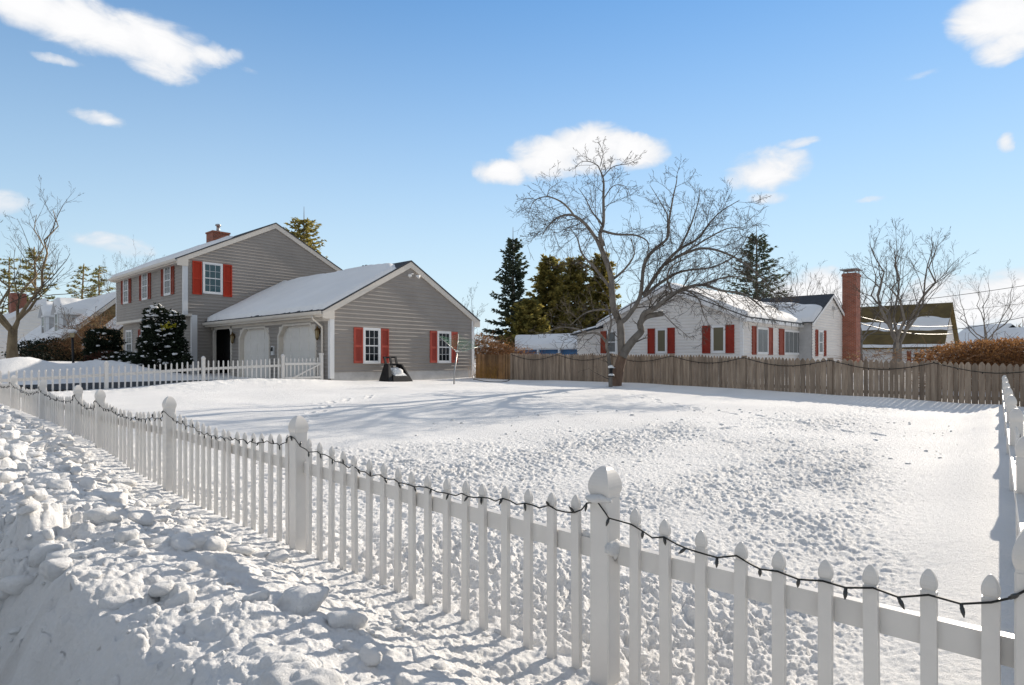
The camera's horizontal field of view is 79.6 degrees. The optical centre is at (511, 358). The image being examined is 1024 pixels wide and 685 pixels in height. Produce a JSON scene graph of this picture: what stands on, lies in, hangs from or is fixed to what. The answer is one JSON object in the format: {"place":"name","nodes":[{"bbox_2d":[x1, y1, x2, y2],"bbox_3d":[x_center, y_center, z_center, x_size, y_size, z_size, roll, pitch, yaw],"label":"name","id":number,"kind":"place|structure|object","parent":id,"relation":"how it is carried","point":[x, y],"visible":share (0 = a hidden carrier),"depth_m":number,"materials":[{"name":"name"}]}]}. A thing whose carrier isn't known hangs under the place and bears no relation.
{"place":"outdoors","nodes":[
{"label":"outdoors","id":0,"kind":"place"},
{"bbox_2d":[19,379,226,389],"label":"driveway","id":1,"kind":"structure","parent":0,"point":[70,386],"depth_m":19.30,"materials":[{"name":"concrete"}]},
{"bbox_2d":[0,357,1023,684],"bbox_3d":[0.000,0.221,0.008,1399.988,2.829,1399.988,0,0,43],"label":"snow ground","id":2,"kind":"structure","parent":0,"point":[900,525],"depth_m":4.43,"materials":[{"name":"white snow"}]},
{"bbox_2d":[0,257,24,313],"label":"pine tree","id":3,"kind":"object","parent":2,"relation":"on","point":[8,273],"visible":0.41,"depth_m":70.09,"materials":[{"name":"green plant"}]},
{"bbox_2d":[0,293,50,358],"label":"white sided house","id":4,"kind":"structure","parent":2,"relation":"on","point":[30,321],"depth_m":54.11,"materials":[{"name":"plastic"}]},
{"bbox_2d":[3,247,60,311],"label":"pine tree","id":5,"kind":"object","parent":2,"relation":"on","point":[25,276],"visible":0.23,"depth_m":65.32,"materials":[{"name":"green plant"}]},
{"bbox_2d":[1,334,82,361],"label":"leafy shrub","id":6,"kind":"object","parent":2,"relation":"on","point":[33,351],"visible":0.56,"depth_m":38.72,"materials":[{"name":"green plant"}]},
{"bbox_2d":[28,471,59,484],"bbox_3d":[-3.736,0.970,4.916,0.255,0.123,0.203,0,0,43],"label":"snow block","id":7,"kind":"object","parent":2,"relation":"on","point":[41,477],"depth_m":4.89,"materials":[{"name":"white snow"}]},
{"bbox_2d":[0,175,107,357],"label":"street tree","id":8,"kind":"object","parent":2,"relation":"on","point":[11,347],"visible":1,"depth_m":29.85,"materials":[{"name":"beige plant"}]},
{"bbox_2d":[17,291,122,360],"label":"cape house","id":9,"kind":"structure","parent":2,"relation":"on","point":[50,314],"depth_m":43.09,"materials":[{"name":"beige"}]},
{"bbox_2d":[41,316,44,332],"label":"window","id":10,"kind":"structure","parent":9,"relation":"in","point":[42,318],"depth_m":46.01,"materials":[{"name":"white plastic"}]},
{"bbox_2d":[54,313,58,331],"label":"window","id":11,"kind":"structure","parent":9,"relation":"in","point":[56,316],"depth_m":42.96,"materials":[{"name":"white plastic"}]},
{"bbox_2d":[68,329,76,362],"bbox_3d":[-19.293,-0.241,26.999,0.310,2.179,0.364,0,0,43],"label":"lamp post","id":12,"kind":"object","parent":2,"relation":"on","point":[72,332],"visible":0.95,"depth_m":26.97,"materials":[{"name":"black metal"}]},
{"bbox_2d":[30,305,122,358],"bbox_3d":[-26.946,-1.497,38.328,7.037,3.772,4.889,0,0,43],"label":"vine thicket","id":13,"kind":"object","parent":2,"relation":"on","point":[78,345],"visible":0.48,"depth_m":38.22,"materials":[{"name":"brown plant"}]},
{"bbox_2d":[51,264,101,298],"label":"pine tree","id":14,"kind":"object","parent":2,"relation":"on","point":[78,275],"visible":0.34,"depth_m":71.98,"materials":[{"name":"green plant"}]},
{"bbox_2d":[55,304,115,338],"bbox_3d":[-26.204,-1.381,37.697,3.238,3.979,3.307,0,0,43],"label":"bare tree","id":15,"kind":"object","parent":2,"relation":"on","point":[84,320],"visible":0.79,"depth_m":37.52,"materials":[{"name":"brown plant"}]},
{"bbox_2d":[79,266,115,297],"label":"pine tree","id":16,"kind":"object","parent":2,"relation":"on","point":[97,270],"visible":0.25,"depth_m":70.24,"materials":[{"name":"green plant"}]},
{"bbox_2d":[79,326,125,356],"bbox_3d":[-18.932,-0.402,28.481,1.714,2.296,1.755,0,0,-11],"label":"dome shrub","id":17,"kind":"object","parent":2,"relation":"on","point":[102,343],"visible":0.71,"depth_m":28.07,"materials":[{"name":"green plant"}]},
{"bbox_2d":[81,350,153,367],"bbox_3d":[-17.018,0.356,26.589,3.319,1.556,1.639,0,0,-1],"label":"hedge","id":18,"kind":"object","parent":2,"relation":"on","point":[108,355],"visible":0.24,"depth_m":26.20,"materials":[{"name":"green plant"}]},
{"bbox_2d":[90,239,163,297],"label":"bare tree","id":19,"kind":"object","parent":2,"relation":"on","point":[117,269],"visible":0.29,"depth_m":60.84,"materials":[{"name":"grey plant"}]},
{"bbox_2d":[0,354,284,390],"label":"picket fence","id":20,"kind":"object","parent":2,"relation":"on","point":[106,375],"visible":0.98,"depth_m":16.91,"materials":[{"name":"wood"}]},
{"bbox_2d":[285,353,323,379],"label":"picket gate","id":21,"kind":"structure","parent":20,"relation":"attached to","point":[320,365],"depth_m":20.44,"materials":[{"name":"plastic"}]},
{"bbox_2d":[128,302,193,373],"bbox_3d":[-14.573,-0.632,25.492,2.494,3.464,2.454,0,0,43],"label":"yew shrub","id":22,"kind":"object","parent":2,"relation":"on","point":[161,340],"visible":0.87,"depth_m":25.07,"materials":[{"name":"green plant"}]},
{"bbox_2d":[108,223,479,380],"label":"grey house","id":23,"kind":"structure","parent":2,"relation":"on","point":[271,292],"depth_m":25.40,"materials":[{"name":"grey wood"}]},
{"bbox_2d":[123,279,127,303],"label":"window","id":24,"kind":"structure","parent":23,"relation":"in","point":[125,282],"depth_m":32.70,"materials":[{"name":"white plastic"}]},
{"bbox_2d":[126,330,132,351],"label":"window","id":25,"kind":"structure","parent":23,"relation":"in","point":[129,333],"depth_m":33.37,"materials":[{"name":"white plastic"}]},
{"bbox_2d":[141,273,147,300],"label":"window","id":26,"kind":"structure","parent":23,"relation":"in","point":[144,278],"depth_m":30.57,"materials":[{"name":"white plastic"}]},
{"bbox_2d":[164,267,171,295],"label":"window","id":27,"kind":"structure","parent":23,"relation":"in","point":[167,271],"depth_m":28.33,"materials":[{"name":"white plastic"}]},
{"bbox_2d":[202,262,222,294],"bbox_3d":[-13.613,-3.660,27.972,0.075,1.420,0.894,0,0,40],"label":"window","id":28,"kind":"structure","parent":23,"relation":"in","point":[212,274],"depth_m":27.97,"materials":[{"name":"white plastic"}]},
{"bbox_2d":[238,326,269,378],"bbox_3d":[-10.424,-0.215,25.059,2.830,2.230,0.238,0,0,43],"label":"garage door","id":29,"kind":"structure","parent":23,"relation":"in","point":[253,342],"depth_m":25.30,"materials":[{"name":"beige paint"}]},
{"bbox_2d":[277,322,316,378],"bbox_3d":[-7.857,-0.215,22.666,2.910,2.230,0.238,0,0,43],"label":"garage door","id":30,"kind":"structure","parent":23,"relation":"in","point":[295,340],"depth_m":22.86,"materials":[{"name":"beige paint"}]},
{"bbox_2d":[362,327,380,363],"bbox_3d":[-5.084,-0.480,22.291,0.067,1.300,0.774,0,0,40],"label":"window","id":31,"kind":"structure","parent":23,"relation":"in","point":[371,336],"depth_m":22.28,"materials":[{"name":"white plastic"}]},
{"bbox_2d":[437,331,450,362],"bbox_3d":[-2.769,-0.480,25.052,0.067,1.300,0.774,0,0,40],"label":"window","id":32,"kind":"structure","parent":23,"relation":"in","point":[443,349],"depth_m":25.03,"materials":[{"name":"white plastic"}]},
{"bbox_2d":[261,661,344,684],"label":"snow block","id":33,"kind":"object","parent":2,"relation":"on","point":[300,673],"depth_m":1.70,"materials":[{"name":"white snow"}]},
{"bbox_2d":[276,584,329,616],"bbox_3d":[-0.889,1.032,2.584,0.209,0.153,0.215,0,0,43],"label":"snow block","id":34,"kind":"object","parent":2,"relation":"on","point":[303,601],"depth_m":2.53,"materials":[{"name":"white snow"}]},
{"bbox_2d":[283,217,327,257],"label":"fir tree","id":35,"kind":"object","parent":2,"relation":"on","point":[302,232],"visible":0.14,"depth_m":59.65,"materials":[{"name":"green plant"}]},
{"bbox_2d":[326,609,367,629],"bbox_3d":[-0.660,1.044,2.437,0.130,0.117,0.169,0,0,43],"label":"snow block","id":36,"kind":"object","parent":2,"relation":"on","point":[346,619],"depth_m":2.39,"materials":[{"name":"white snow"}]},
{"bbox_2d":[379,357,412,381],"bbox_3d":[-4.170,0.407,22.046,0.750,0.990,1.120,0,0,43],"label":"garden chair","id":37,"kind":"object","parent":2,"relation":"on","point":[398,373],"visible":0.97,"depth_m":21.91,"materials":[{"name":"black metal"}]},
{"bbox_2d":[439,334,477,383],"bbox_3d":[-1.765,0.037,20.450,1.060,1.794,1.148,0,0,12],"label":"clothes line","id":38,"kind":"object","parent":2,"relation":"on","point":[457,351],"visible":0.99,"depth_m":20.38,"materials":[{"name":"silver metal"}]},
{"bbox_2d":[460,288,487,328],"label":"bare tree","id":39,"kind":"object","parent":2,"relation":"on","point":[472,305],"visible":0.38,"depth_m":47.71,"materials":[{"name":"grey plant"}]},
{"bbox_2d":[0,405,957,684],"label":"snow rubble","id":40,"kind":"object","parent":2,"relation":"on","point":[50,561],"visible":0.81,"depth_m":3.74,"materials":[{"name":"white snow"}]},
{"bbox_2d":[82,507,122,524],"bbox_3d":[-2.457,0.952,3.681,0.222,0.148,0.188,0,0,43],"label":"snow block","id":41,"kind":"object","parent":40,"relation":"on","point":[96,516],"depth_m":3.61,"materials":[{"name":"white snow"}]},
{"bbox_2d":[468,359,508,379],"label":"dry grass","id":42,"kind":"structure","parent":2,"relation":"on","point":[485,374],"depth_m":25.12,"materials":[{"name":"brown plant"}]},
{"bbox_2d":[476,354,509,378],"bbox_3d":[-0.780,0.539,25.258,2.009,1.521,0.038,0,0,43],"label":"board fence","id":43,"kind":"object","parent":2,"relation":"on","point":[500,359],"visible":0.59,"depth_m":25.13,"materials":[{"name":"brown wood"}]},
{"bbox_2d":[481,237,537,352],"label":"spruce tree","id":44,"kind":"object","parent":2,"relation":"on","point":[513,267],"visible":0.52,"depth_m":51.60,"materials":[{"name":"green plant"}]},
{"bbox_2d":[0,375,1023,684],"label":"picket fence","id":45,"kind":"object","parent":2,"relation":"on","point":[990,645],"visible":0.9,"depth_m":2.58,"materials":[{"name":"wood"}]},
{"bbox_2d":[0,382,1023,617],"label":"string lights","id":46,"kind":"object","parent":45,"relation":"attached to","point":[962,608],"visible":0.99,"depth_m":2.28},
{"bbox_2d":[474,322,561,372],"bbox_3d":[-0.574,-0.322,30.914,5.172,3.005,4.915,0,0,43],"label":"bramble bush","id":47,"kind":"object","parent":2,"relation":"on","point":[494,349],"visible":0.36,"depth_m":30.55,"materials":[{"name":"brown plant"}]},
{"bbox_2d":[499,298,551,351],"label":"cedar tree","id":48,"kind":"object","parent":2,"relation":"on","point":[525,323],"visible":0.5,"depth_m":49.40,"materials":[{"name":"green plant"}]},
{"bbox_2d":[515,333,576,369],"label":"blue shed","id":49,"kind":"structure","parent":2,"relation":"on","point":[533,341],"depth_m":40.23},
{"bbox_2d":[524,254,582,333],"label":"cedar tree","id":50,"kind":"object","parent":2,"relation":"on","point":[549,276],"visible":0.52,"depth_m":54.30,"materials":[{"name":"green plant"}]},
{"bbox_2d":[552,254,604,332],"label":"cedar tree","id":51,"kind":"object","parent":2,"relation":"on","point":[575,280],"visible":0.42,"depth_m":56.34,"materials":[{"name":"green plant"}]},
{"bbox_2d":[582,251,622,328],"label":"cedar tree","id":52,"kind":"object","parent":2,"relation":"on","point":[598,262],"visible":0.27,"depth_m":57.35,"materials":[{"name":"green plant"}]},
{"bbox_2d":[508,136,802,386],"bbox_3d":[4.403,-2.944,19.140,9.148,7.962,4.803,0,0,-9],"label":"apple tree","id":53,"kind":"object","parent":2,"relation":"on","point":[624,349],"visible":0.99,"depth_m":19.11,"materials":[{"name":"brown plant"}]},
{"bbox_2d":[608,365,613,376],"bbox_3d":[3.042,0.095,18.901,0.232,0.890,0.232,0,0,-32],"label":"bird feeder","id":54,"kind":"object","parent":53,"relation":"hanging from","point":[610,368],"visible":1,"depth_m":18.85,"materials":[{"name":"black metal"}]},
{"bbox_2d":[570,268,862,375],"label":"white house","id":55,"kind":"structure","parent":2,"relation":"on","point":[820,327],"depth_m":31.56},
{"bbox_2d":[606,330,616,353],"bbox_3d":[5.305,-0.900,32.746,0.646,1.240,0.064,0,0,43],"label":"window","id":56,"kind":"structure","parent":55,"relation":"in","point":[612,348],"depth_m":32.71,"materials":[{"name":"white plastic"}]},
{"bbox_2d":[656,328,666,352],"bbox_3d":[7.465,-0.905,30.732,0.605,1.250,0.064,0,0,43],"label":"window","id":57,"kind":"structure","parent":55,"relation":"in","point":[661,333],"depth_m":30.73,"materials":[{"name":"white plastic"}]},
{"bbox_2d":[711,325,724,352],"bbox_3d":[9.635,-0.925,28.709,0.677,1.290,0.064,0,0,43],"label":"window","id":58,"kind":"structure","parent":55,"relation":"in","point":[718,333],"depth_m":28.71,"materials":[{"name":"white plastic"}]},
{"bbox_2d":[757,327,768,353],"bbox_3d":[12.077,-0.875,29.621,0.064,1.290,1.393,0,0,43],"label":"window","id":59,"kind":"structure","parent":55,"relation":"in","point":[762,333],"depth_m":29.60,"materials":[{"name":"white plastic"}]},
{"bbox_2d":[785,330,799,354],"bbox_3d":[14.973,-0.875,32.727,0.064,1.290,2.738,0,0,43],"label":"window","id":60,"kind":"structure","parent":55,"relation":"in","point":[791,336],"depth_m":32.52,"materials":[{"name":"white plastic"}]},
{"bbox_2d":[818,330,823,353],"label":"window","id":61,"kind":"structure","parent":55,"relation":"in","point":[820,332],"depth_m":33.87,"materials":[{"name":"white plastic"}]},
{"bbox_2d":[860,323,948,334],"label":"power line","id":62,"kind":"object","parent":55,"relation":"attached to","point":[902,332],"visible":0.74,"depth_m":41.01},
{"bbox_2d":[860,317,949,326],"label":"power line","id":63,"kind":"object","parent":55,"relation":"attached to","point":[905,325],"visible":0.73,"depth_m":41.51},
{"bbox_2d":[474,319,1023,360],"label":"distant wood","id":64,"kind":"object","parent":2,"relation":"on","point":[497,345],"visible":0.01,"depth_m":110.66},
{"bbox_2d":[726,225,791,298],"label":"spruce tree","id":65,"kind":"object","parent":2,"relation":"on","point":[764,257],"visible":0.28,"depth_m":59.70,"materials":[{"name":"green plant"}]},
{"bbox_2d":[510,353,1023,406],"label":"board fence","id":66,"kind":"object","parent":2,"relation":"on","point":[928,382],"visible":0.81,"depth_m":17.07,"materials":[{"name":"brown wood"}]},
{"bbox_2d":[511,354,1021,373],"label":"string lights","id":67,"kind":"object","parent":66,"relation":"attached to","point":[793,365],"visible":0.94,"depth_m":16.80},
{"bbox_2d":[748,252,861,298],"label":"bare tree","id":68,"kind":"object","parent":2,"relation":"on","point":[797,279],"visible":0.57,"depth_m":48.84,"materials":[{"name":"grey plant"}]},
{"bbox_2d":[817,261,918,366],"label":"bare tree","id":69,"kind":"object","parent":2,"relation":"on","point":[861,342],"visible":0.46,"depth_m":45.89,"materials":[{"name":"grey plant"}]},
{"bbox_2d":[828,340,919,362],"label":"dry plants","id":70,"kind":"object","parent":2,"relation":"on","point":[888,353],"visible":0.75,"depth_m":24.04,"materials":[{"name":"brown plant"}]},
{"bbox_2d":[860,302,957,366],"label":"mossy house","id":71,"kind":"structure","parent":2,"relation":"on","point":[942,314],"depth_m":50.22,"materials":[{"name":"green"}]},
{"bbox_2d":[912,351,925,361],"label":"window","id":72,"kind":"structure","parent":71,"relation":"in","point":[913,351],"depth_m":48.62,"materials":[{"name":"white plastic"}]},
{"bbox_2d":[846,217,975,362],"bbox_3d":[18.710,-3.035,29.372,4.859,8.489,5.568,0,0,22],"label":"bare tree","id":73,"kind":"object","parent":2,"relation":"on","point":[897,343],"visible":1,"depth_m":29.84,"materials":[{"name":"brown plant"}]},
{"bbox_2d":[892,330,1023,390],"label":"beech hedge","id":74,"kind":"object","parent":2,"relation":"on","point":[990,352],"visible":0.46,"depth_m":19.06,"materials":[{"name":"brown plant"}]},
{"bbox_2d":[927,259,1023,339],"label":"bare tree","id":75,"kind":"object","parent":2,"relation":"on","point":[984,322],"visible":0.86,"depth_m":51.51,"materials":[{"name":"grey plant"}]},
{"bbox_2d":[958,323,1015,347],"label":"snowy roof house","id":76,"kind":"structure","parent":2,"relation":"on","point":[978,329],"depth_m":71.45,"materials":[{"name":"white snow"}]},
{"bbox_2d":[994,327,1023,351],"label":"snowy roof house","id":77,"kind":"structure","parent":2,"relation":"on","point":[1015,332],"depth_m":65.96,"materials":[{"name":"white snow"}]},
{"bbox_2d":[1002,375,1023,538],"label":"picket fence","id":78,"kind":"object","parent":2,"relation":"on","point":[1013,417],"visible":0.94,"depth_m":4.93,"materials":[{"name":"wood"}]},
{"bbox_2d":[0,0,1023,354],"label":"sky","id":79,"kind":"structure","parent":0,"point":[408,130],"materials":[{"name":"blue"}]},
{"bbox_2d":[841,285,1023,305],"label":"power line","id":80,"kind":"object","parent":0,"point":[948,296],"visible":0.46,"depth_m":40.08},
{"bbox_2d":[865,317,1022,334],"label":"power line","id":81,"kind":"object","parent":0,"point":[946,330],"visible":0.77,"depth_m":36.76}
]}

